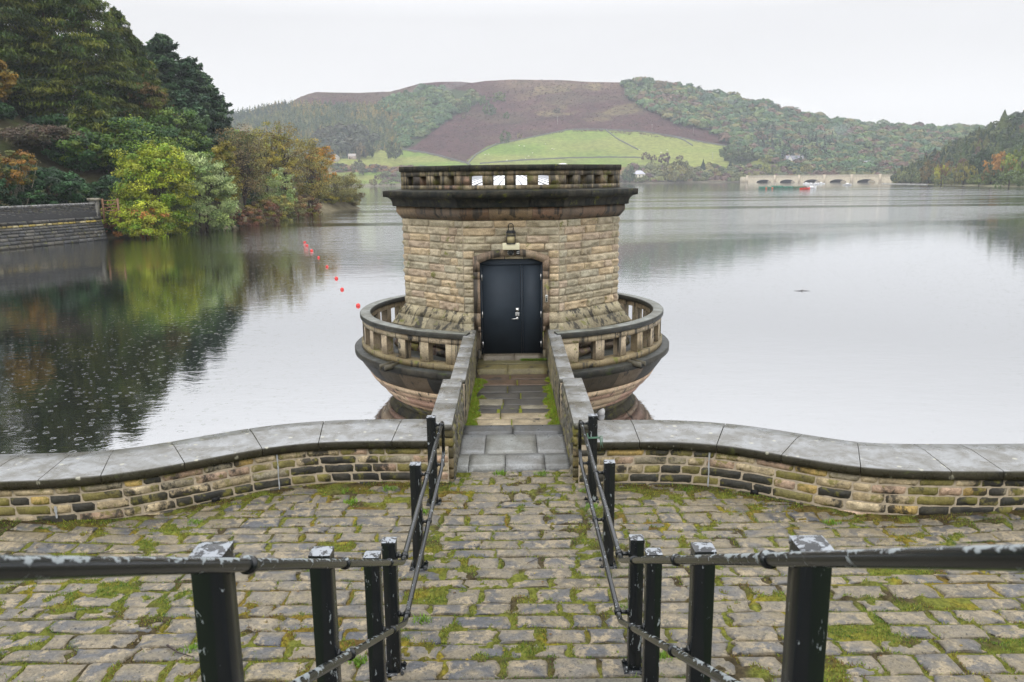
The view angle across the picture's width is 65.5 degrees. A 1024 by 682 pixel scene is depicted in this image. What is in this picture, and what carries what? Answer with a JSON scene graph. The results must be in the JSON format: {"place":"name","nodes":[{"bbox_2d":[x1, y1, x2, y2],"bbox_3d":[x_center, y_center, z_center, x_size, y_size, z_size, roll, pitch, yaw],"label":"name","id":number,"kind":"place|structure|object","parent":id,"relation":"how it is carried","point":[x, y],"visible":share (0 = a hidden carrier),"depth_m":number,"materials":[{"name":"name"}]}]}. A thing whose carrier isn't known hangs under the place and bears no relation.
{"place":"outdoors","nodes":[
{"label":"outdoors","id":0,"kind":"place"},
{"bbox_2d":[0,102,359,237],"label":"bank","id":1,"kind":"structure","parent":0,"point":[92,175],"depth_m":93.62,"materials":[{"name":"plant"}]},
{"bbox_2d":[0,60,18,101],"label":"orange tree","id":2,"kind":"object","parent":1,"relation":"on","point":[8,77],"visible":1,"depth_m":95.78,"materials":[{"name":"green plant"}]},
{"bbox_2d":[0,102,20,119],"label":"dark tree","id":3,"kind":"object","parent":1,"relation":"on","point":[7,111],"visible":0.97,"depth_m":97.15,"materials":[{"name":"green plant"}]},
{"bbox_2d":[0,178,21,205],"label":"bramble bush","id":4,"kind":"object","parent":1,"relation":"on","point":[7,193],"visible":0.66,"depth_m":72.55,"materials":[{"name":"green plant"}]},
{"bbox_2d":[0,149,40,205],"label":"orange tree","id":5,"kind":"object","parent":1,"relation":"on","point":[14,177],"visible":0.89,"depth_m":73.67,"materials":[{"name":"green plant"}]},
{"bbox_2d":[0,188,47,205],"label":"bramble bush","id":6,"kind":"object","parent":1,"relation":"on","point":[41,199],"visible":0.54,"depth_m":74.22,"materials":[{"name":"green plant"}]},
{"bbox_2d":[0,0,78,102],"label":"larch tree","id":7,"kind":"object","parent":1,"relation":"on","point":[11,18],"visible":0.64,"depth_m":104.93,"materials":[{"name":"green plant"}]},
{"bbox_2d":[20,113,69,125],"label":"dark tree","id":8,"kind":"object","parent":1,"relation":"on","point":[56,119],"visible":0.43,"depth_m":104.01,"materials":[{"name":"green plant"}]},
{"bbox_2d":[0,122,91,150],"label":"brown tree","id":9,"kind":"object","parent":1,"relation":"on","point":[34,135],"visible":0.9,"depth_m":90.03,"materials":[{"name":"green plant"}]},
{"bbox_2d":[11,165,91,204],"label":"dark bush","id":10,"kind":"object","parent":1,"relation":"on","point":[58,180],"visible":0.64,"depth_m":77.15,"materials":[{"name":"green plant"}]},
{"bbox_2d":[0,198,107,249],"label":"retaining wall","id":11,"kind":"structure","parent":1,"relation":"on","point":[25,226],"depth_m":72.29,"materials":[{"name":"stone"}]},
{"bbox_2d":[0,0,122,126],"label":"larch tree","id":12,"kind":"object","parent":1,"relation":"on","point":[48,6],"visible":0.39,"depth_m":107.37,"materials":[{"name":"green plant"}]},
{"bbox_2d":[58,187,97,202],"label":"bramble bush","id":13,"kind":"object","parent":1,"relation":"on","point":[90,192],"visible":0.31,"depth_m":81.87,"materials":[{"name":"green plant"}]},
{"bbox_2d":[41,127,135,171],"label":"sycamore tree","id":14,"kind":"object","parent":1,"relation":"on","point":[70,155],"visible":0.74,"depth_m":91.66,"materials":[{"name":"green plant"}]},
{"bbox_2d":[28,0,157,120],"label":"larch tree","id":15,"kind":"object","parent":1,"relation":"on","point":[87,60],"visible":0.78,"depth_m":108.56,"materials":[{"name":"green plant"}]},
{"bbox_2d":[60,89,131,171],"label":"larch tree","id":16,"kind":"object","parent":1,"relation":"on","point":[93,110],"visible":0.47,"depth_m":95.82,"materials":[{"name":"green plant"}]},
{"bbox_2d":[86,180,121,208],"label":"bramble bush","id":17,"kind":"object","parent":1,"relation":"on","point":[104,186],"visible":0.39,"depth_m":86.05,"materials":[{"name":"green plant"}]},
{"bbox_2d":[100,208,117,232],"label":"bramble bush","id":18,"kind":"object","parent":1,"relation":"on","point":[107,217],"visible":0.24,"depth_m":79.68,"materials":[{"name":"green plant"}]},
{"bbox_2d":[101,199,120,221],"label":"gate","id":19,"kind":"structure","parent":1,"relation":"on","point":[104,210],"depth_m":78.42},
{"bbox_2d":[91,175,151,205],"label":"dark bush","id":20,"kind":"object","parent":1,"relation":"on","point":[106,178],"visible":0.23,"depth_m":88.10,"materials":[{"name":"green plant"}]},
{"bbox_2d":[97,6,160,124],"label":"larch tree","id":21,"kind":"object","parent":1,"relation":"on","point":[133,46],"visible":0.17,"depth_m":116.88,"materials":[{"name":"green plant"}]},
{"bbox_2d":[110,35,172,120],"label":"larch tree","id":22,"kind":"object","parent":1,"relation":"on","point":[151,67],"visible":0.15,"depth_m":119.40,"materials":[{"name":"green plant"}]},
{"bbox_2d":[107,198,176,237],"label":"bush","id":23,"kind":"object","parent":1,"relation":"on","point":[159,216],"visible":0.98,"depth_m":79.05,"materials":[{"name":"green plant"}]},
{"bbox_2d":[89,114,198,182],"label":"sycamore tree","id":24,"kind":"object","parent":1,"relation":"on","point":[139,128],"visible":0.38,"depth_m":94.17,"materials":[{"name":"green plant"}]},
{"bbox_2d":[121,70,177,138],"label":"larch tree","id":25,"kind":"object","parent":1,"relation":"on","point":[156,104],"visible":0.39,"depth_m":115.61,"materials":[{"name":"green plant"}]},
{"bbox_2d":[106,139,198,233],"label":"alder tree","id":26,"kind":"object","parent":1,"relation":"on","point":[153,158],"visible":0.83,"depth_m":82.56,"materials":[{"name":"green plant"}]},
{"bbox_2d":[147,106,208,150],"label":"sycamore tree","id":27,"kind":"object","parent":1,"relation":"on","point":[184,125],"visible":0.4,"depth_m":107.29,"materials":[{"name":"green plant"}]},
{"bbox_2d":[145,32,213,124],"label":"pine tree","id":28,"kind":"object","parent":1,"relation":"on","point":[167,64],"visible":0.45,"depth_m":130.10,"materials":[{"name":"green plant"}]},
{"bbox_2d":[161,90,222,146],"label":"pine tree","id":29,"kind":"object","parent":1,"relation":"on","point":[181,99],"visible":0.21,"depth_m":122.14,"materials":[{"name":"green plant"}]},
{"bbox_2d":[168,56,230,132],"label":"pine tree","id":30,"kind":"object","parent":1,"relation":"on","point":[191,67],"visible":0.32,"depth_m":133.06,"materials":[{"name":"green plant"}]},
{"bbox_2d":[158,150,241,232],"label":"willow tree","id":31,"kind":"object","parent":1,"relation":"on","point":[217,181],"visible":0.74,"depth_m":87.49,"materials":[{"name":"green plant"}]},
{"bbox_2d":[182,136,224,198],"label":"sycamore tree","id":32,"kind":"object","parent":1,"relation":"on","point":[196,145],"visible":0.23,"depth_m":104.39,"materials":[{"name":"green plant"}]},
{"bbox_2d":[189,71,233,127],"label":"pine tree","id":33,"kind":"object","parent":1,"relation":"on","point":[209,80],"visible":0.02,"depth_m":139.58,"materials":[{"name":"green plant"}]},
{"bbox_2d":[199,88,241,141],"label":"pine tree","id":34,"kind":"object","parent":1,"relation":"on","point":[223,106],"visible":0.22,"depth_m":135.96,"materials":[{"name":"green plant"}]},
{"bbox_2d":[207,140,243,201],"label":"olive tree","id":35,"kind":"object","parent":1,"relation":"on","point":[220,151],"visible":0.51,"depth_m":99.02,"materials":[{"name":"green plant"}]},
{"bbox_2d":[209,132,251,190],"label":"dark tree","id":36,"kind":"object","parent":1,"relation":"on","point":[217,141],"visible":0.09,"depth_m":129.90,"materials":[{"name":"green plant"}]},
{"bbox_2d":[219,209,244,227],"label":"bramble bush","id":37,"kind":"object","parent":1,"relation":"on","point":[237,223],"visible":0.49,"depth_m":95.68,"materials":[{"name":"brown plant"}]},
{"bbox_2d":[212,124,274,216],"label":"brown tree","id":38,"kind":"object","parent":1,"relation":"on","point":[242,163],"visible":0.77,"depth_m":108.94,"materials":[{"name":"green plant"}]},
{"bbox_2d":[238,204,265,225],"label":"bramble bush","id":39,"kind":"object","parent":1,"relation":"on","point":[249,212],"visible":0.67,"depth_m":101.11,"materials":[{"name":"brown plant"}]},
{"bbox_2d":[239,186,272,211],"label":"bramble bush","id":40,"kind":"object","parent":1,"relation":"on","point":[251,195],"visible":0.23,"depth_m":114.68,"materials":[{"name":"green plant"}]},
{"bbox_2d":[244,199,283,222],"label":"bramble bush","id":41,"kind":"object","parent":1,"relation":"on","point":[275,208],"visible":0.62,"depth_m":106.38,"materials":[{"name":"brown plant"}]},
{"bbox_2d":[248,121,285,191],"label":"golden tree","id":42,"kind":"object","parent":1,"relation":"on","point":[267,138],"visible":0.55,"depth_m":120.23,"materials":[{"name":"brown plant"}]},
{"bbox_2d":[256,167,297,216],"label":"willow tree","id":43,"kind":"object","parent":1,"relation":"on","point":[277,183],"visible":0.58,"depth_m":115.43,"materials":[{"name":"green plant"}]},
{"bbox_2d":[261,195,294,219],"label":"bramble bush","id":44,"kind":"object","parent":1,"relation":"on","point":[286,203],"visible":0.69,"depth_m":111.66,"materials":[{"name":"green plant"}]},
{"bbox_2d":[256,118,311,214],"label":"golden tree","id":45,"kind":"object","parent":1,"relation":"on","point":[283,149],"visible":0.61,"depth_m":123.14,"materials":[{"name":"brown plant"}]},
{"bbox_2d":[281,194,307,217],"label":"bramble bush","id":46,"kind":"object","parent":1,"relation":"on","point":[301,209],"visible":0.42,"depth_m":119.00,"materials":[{"name":"green plant"}]},
{"bbox_2d":[294,193,323,214],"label":"bramble bush","id":47,"kind":"object","parent":1,"relation":"on","point":[312,200],"visible":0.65,"depth_m":129.76,"materials":[{"name":"brown plant"}]},
{"bbox_2d":[285,131,340,212],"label":"golden tree","id":48,"kind":"object","parent":1,"relation":"on","point":[310,183],"visible":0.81,"depth_m":134.23,"materials":[{"name":"brown plant"}]},
{"bbox_2d":[302,146,336,203],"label":"orange tree","id":49,"kind":"object","parent":1,"relation":"on","point":[331,159],"visible":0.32,"depth_m":143.05,"materials":[{"name":"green plant"}]},
{"bbox_2d":[314,194,341,203],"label":"bramble bush","id":50,"kind":"object","parent":1,"relation":"on","point":[335,200],"visible":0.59,"depth_m":146.61,"materials":[{"name":"green plant"}]},
{"bbox_2d":[304,171,363,202],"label":"willow tree","id":51,"kind":"object","parent":1,"relation":"on","point":[346,182],"visible":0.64,"depth_m":149.37,"materials":[{"name":"green plant"}]},
{"bbox_2d":[347,192,364,205],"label":"willow tree","id":52,"kind":"object","parent":1,"relation":"on","point":[357,203],"visible":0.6,"depth_m":154.37,"materials":[{"name":"green plant"}]},
{"bbox_2d":[2,473,1020,679],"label":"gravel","id":53,"kind":"structure","parent":0,"point":[499,583],"depth_m":8.19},
{"bbox_2d":[0,182,1023,453],"bbox_3d":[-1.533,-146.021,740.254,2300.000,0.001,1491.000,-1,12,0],"label":"water","id":54,"kind":"structure","parent":0,"point":[900,320],"depth_m":32.10,"materials":[{"name":"liquid"}]},
{"bbox_2d":[0,419,448,522],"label":"boundary wall","id":55,"kind":"structure","parent":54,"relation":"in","point":[160,478],"depth_m":10.61,"materials":[{"name":"stone"}]},
{"bbox_2d":[355,163,668,414],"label":"valve tower","id":56,"kind":"structure","parent":54,"relation":"in","point":[463,270],"depth_m":18.28,"materials":[{"name":"stone"}]},
{"bbox_2d":[481,265,520,352],"bbox_3d":[-0.241,-0.717,18.304,0.897,2.051,0.107,-1,12,0],"label":"door leaf","id":57,"kind":"structure","parent":56,"relation":"in","point":[501,284],"depth_m":18.31,"materials":[{"name":"black paint"}]},
{"bbox_2d":[506,223,515,243],"bbox_3d":[-0.025,-2.396,17.745,0.210,0.460,0.209,-1,12,0],"label":"lantern","id":58,"kind":"object","parent":56,"relation":"attached to","point":[510,236],"visible":1,"depth_m":17.68,"materials":[{"name":"metal"}]},
{"bbox_2d":[502,243,519,249],"bbox_3d":[-0.022,-2.120,17.817,0.380,0.150,0.180,-1,12,0],"label":"light fitting","id":59,"kind":"object","parent":56,"relation":"attached to","point":[515,246],"visible":0.99,"depth_m":17.73,"materials":[{"name":"beige plastic"}]},
{"bbox_2d":[521,265,540,352],"bbox_3d":[0.443,-0.728,18.320,0.463,2.051,0.076,-1,12,0],"label":"door leaf","id":60,"kind":"structure","parent":56,"relation":"in","point":[530,274],"depth_m":18.31,"materials":[{"name":"black paint"}]},
{"bbox_2d":[759,185,805,188],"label":"fishing raft","id":61,"kind":"object","parent":54,"relation":"on","point":[781,187],"visible":0.82,"depth_m":326.34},
{"bbox_2d":[740,174,892,182],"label":"viaduct","id":62,"kind":"object","parent":54,"relation":"in","point":[823,178],"visible":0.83,"depth_m":575.51,"materials":[{"name":"concrete"}]},
{"bbox_2d":[0,469,1023,681],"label":"pavement","id":63,"kind":"structure","parent":0,"point":[752,636],"depth_m":8.17,"materials":[{"name":"stone"}]},
{"bbox_2d":[0,415,444,681],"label":"handrail","id":64,"kind":"object","parent":63,"relation":"on","point":[212,567],"visible":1,"depth_m":3.72,"materials":[{"name":"metal"}]},
{"bbox_2d":[7,478,1014,678],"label":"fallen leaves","id":65,"kind":"object","parent":63,"relation":"on","point":[491,586],"visible":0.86,"depth_m":9.06,"materials":[{"name":"brown plant"}]},
{"bbox_2d":[0,468,1023,681],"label":"moss ground cover","id":66,"kind":"object","parent":63,"relation":"on","point":[942,602],"visible":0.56,"depth_m":8.30,"materials":[{"name":"plant"}]},
{"bbox_2d":[578,420,1023,516],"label":"boundary wall","id":67,"kind":"structure","parent":63,"relation":"on","point":[855,477],"depth_m":10.35,"materials":[{"name":"stone"}]},
{"bbox_2d":[578,413,1023,681],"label":"handrail","id":68,"kind":"object","parent":63,"relation":"on","point":[810,562],"visible":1,"depth_m":3.53,"materials":[{"name":"metal"}]},
{"bbox_2d":[466,358,559,424],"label":"grass","id":69,"kind":"structure","parent":0,"point":[548,401],"depth_m":14.95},
{"bbox_2d":[457,353,569,472],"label":"walkway","id":70,"kind":"structure","parent":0,"point":[529,438],"depth_m":13.45,"materials":[{"name":"stone"}]},
{"bbox_2d":[431,330,476,481],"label":"bridge parapet","id":71,"kind":"structure","parent":70,"relation":"on","point":[451,406],"depth_m":12.80,"materials":[{"name":"stone"}]},
{"bbox_2d":[547,330,597,480],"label":"bridge parapet","id":72,"kind":"structure","parent":70,"relation":"on","point":[572,402],"depth_m":12.79,"materials":[{"name":"stone"}]},
{"bbox_2d":[56,0,1023,125],"label":"sky","id":73,"kind":"structure","parent":0,"point":[937,62],"materials":[{"name":"white"}]},
{"bbox_2d":[232,80,976,186],"bbox_3d":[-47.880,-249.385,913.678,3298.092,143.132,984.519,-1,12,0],"label":"hills","id":74,"kind":"structure","parent":0,"point":[565,143],"depth_m":874.10,"materials":[{"name":"plant"}]},
{"bbox_2d":[226,97,413,158],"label":"conifer wood","id":75,"kind":"object","parent":74,"relation":"on","point":[336,139],"visible":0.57,"depth_m":935.51,"materials":[{"name":"plant"}]},
{"bbox_2d":[351,158,365,174],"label":"hill tree","id":76,"kind":"object","parent":74,"relation":"on","point":[360,170],"visible":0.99,"depth_m":695.98,"materials":[{"name":"green plant"}]},
{"bbox_2d":[356,142,368,157],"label":"hill tree","id":77,"kind":"object","parent":74,"relation":"on","point":[358,154],"visible":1,"depth_m":783.84,"materials":[{"name":"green plant"}]},
{"bbox_2d":[362,142,374,157],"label":"hill tree","id":78,"kind":"object","parent":74,"relation":"on","point":[370,152],"visible":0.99,"depth_m":787.04,"materials":[{"name":"green plant"}]},
{"bbox_2d":[385,140,403,158],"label":"hill tree","id":79,"kind":"object","parent":74,"relation":"on","point":[394,152],"visible":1,"depth_m":775.40,"materials":[{"name":"green plant"}]},
{"bbox_2d":[374,83,480,146],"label":"broadleaf wood","id":80,"kind":"object","parent":74,"relation":"on","point":[420,121],"visible":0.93,"depth_m":972.84,"materials":[{"name":"plant"}]},
{"bbox_2d":[402,148,470,164],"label":"field wall","id":81,"kind":"structure","parent":74,"relation":"on","point":[437,155],"depth_m":794.07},
{"bbox_2d":[481,103,496,115],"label":"hill tree","id":82,"kind":"object","parent":74,"relation":"on","point":[491,110],"visible":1,"depth_m":956.25,"materials":[{"name":"green plant"}]},
{"bbox_2d":[492,91,505,101],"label":"hill tree","id":83,"kind":"object","parent":74,"relation":"on","point":[497,97],"visible":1,"depth_m":1015.88,"materials":[{"name":"green plant"}]},
{"bbox_2d":[499,130,510,142],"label":"hill tree","id":84,"kind":"object","parent":74,"relation":"on","point":[504,139],"visible":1,"depth_m":846.31,"materials":[{"name":"green plant"}]},
{"bbox_2d":[293,80,728,161],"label":"bracken","id":85,"kind":"object","parent":74,"relation":"on","point":[581,95],"visible":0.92,"depth_m":956.95,"materials":[{"name":"plant"}]},
{"bbox_2d":[480,156,640,163],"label":"field wall","id":86,"kind":"structure","parent":74,"relation":"on","point":[562,158],"depth_m":776.59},
{"bbox_2d":[467,128,726,162],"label":"field wall","id":87,"kind":"structure","parent":74,"relation":"on","point":[590,129],"depth_m":865.69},
{"bbox_2d":[329,160,896,185],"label":"shore scrub","id":88,"kind":"object","parent":74,"relation":"on","point":[698,174],"visible":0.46,"depth_m":673.74,"materials":[{"name":"plant"}]},
{"bbox_2d":[622,166,635,182],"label":"hill tree","id":89,"kind":"object","parent":74,"relation":"on","point":[629,172],"visible":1,"depth_m":643.86,"materials":[{"name":"green plant"}]},
{"bbox_2d":[661,159,692,181],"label":"hill tree","id":90,"kind":"object","parent":74,"relation":"on","point":[670,173],"visible":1,"depth_m":637.86,"materials":[{"name":"green plant"}]},
{"bbox_2d":[719,145,740,160],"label":"hill tree","id":91,"kind":"object","parent":74,"relation":"on","point":[724,151],"visible":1,"depth_m":749.27,"materials":[{"name":"green plant"}]},
{"bbox_2d":[737,145,754,161],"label":"hill tree","id":92,"kind":"object","parent":74,"relation":"on","point":[744,154],"visible":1,"depth_m":747.37,"materials":[{"name":"green plant"}]},
{"bbox_2d":[619,76,985,171],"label":"mixed wood","id":93,"kind":"object","parent":74,"relation":"on","point":[840,141],"visible":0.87,"depth_m":890.30,"materials":[{"name":"plant"}]},
{"bbox_2d":[890,110,1023,186],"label":"hillside","id":94,"kind":"structure","parent":0,"point":[1007,134],"depth_m":447.19,"materials":[{"name":"plant"}]},
{"bbox_2d":[899,166,920,183],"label":"shore tree","id":95,"kind":"object","parent":94,"relation":"on","point":[911,176],"visible":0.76,"depth_m":432.78,"materials":[{"name":"green plant"}]},
{"bbox_2d":[919,160,939,183],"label":"shore tree","id":96,"kind":"object","parent":94,"relation":"on","point":[926,168],"visible":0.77,"depth_m":410.41,"materials":[{"name":"green plant"}]},
{"bbox_2d":[934,164,950,183],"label":"shore tree","id":97,"kind":"object","parent":94,"relation":"on","point":[936,173],"visible":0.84,"depth_m":388.91,"materials":[{"name":"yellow plant"}]},
{"bbox_2d":[932,174,952,184],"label":"shore tree","id":98,"kind":"object","parent":94,"relation":"on","point":[945,179],"visible":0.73,"depth_m":383.39,"materials":[{"name":"green plant"}]},
{"bbox_2d":[939,161,955,178],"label":"shore tree","id":99,"kind":"object","parent":94,"relation":"on","point":[946,166],"visible":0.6,"depth_m":389.76,"materials":[{"name":"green plant"}]},
{"bbox_2d":[952,160,977,184],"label":"shore tree","id":100,"kind":"object","parent":94,"relation":"on","point":[958,179],"visible":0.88,"depth_m":360.18,"materials":[{"name":"green plant"}]},
{"bbox_2d":[965,172,992,185],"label":"shore tree","id":101,"kind":"object","parent":94,"relation":"on","point":[971,180],"visible":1,"depth_m":339.14,"materials":[{"name":"green plant"}]},
{"bbox_2d":[968,148,998,174],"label":"shore tree","id":102,"kind":"object","parent":94,"relation":"on","point":[978,159],"visible":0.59,"depth_m":358.08,"materials":[{"name":"green plant"}]},
{"bbox_2d":[980,165,1001,183],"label":"shore tree","id":103,"kind":"object","parent":94,"relation":"on","point":[994,170],"visible":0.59,"depth_m":339.62,"materials":[{"name":"green plant"}]},
{"bbox_2d":[981,151,1019,181],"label":"shore tree","id":104,"kind":"object","parent":94,"relation":"on","point":[996,161],"visible":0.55,"depth_m":337.71,"materials":[{"name":"orange plant"}]},
{"bbox_2d":[991,170,1021,186],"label":"shore tree","id":105,"kind":"object","parent":94,"relation":"on","point":[1001,180],"visible":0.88,"depth_m":316.10,"materials":[{"name":"green plant"}]},
{"bbox_2d":[1000,145,1023,176],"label":"shore tree","id":106,"kind":"object","parent":94,"relation":"on","point":[1017,166],"visible":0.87,"depth_m":326.86,"materials":[{"name":"green plant"}]},
{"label":"path","id":107,"kind":"structure","parent":0,"visible":0},
{"bbox_2d":[363,678,668,681],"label":"stairs","id":108,"kind":"structure","parent":107,"relation":"on","point":[586,680],"depth_m":6.52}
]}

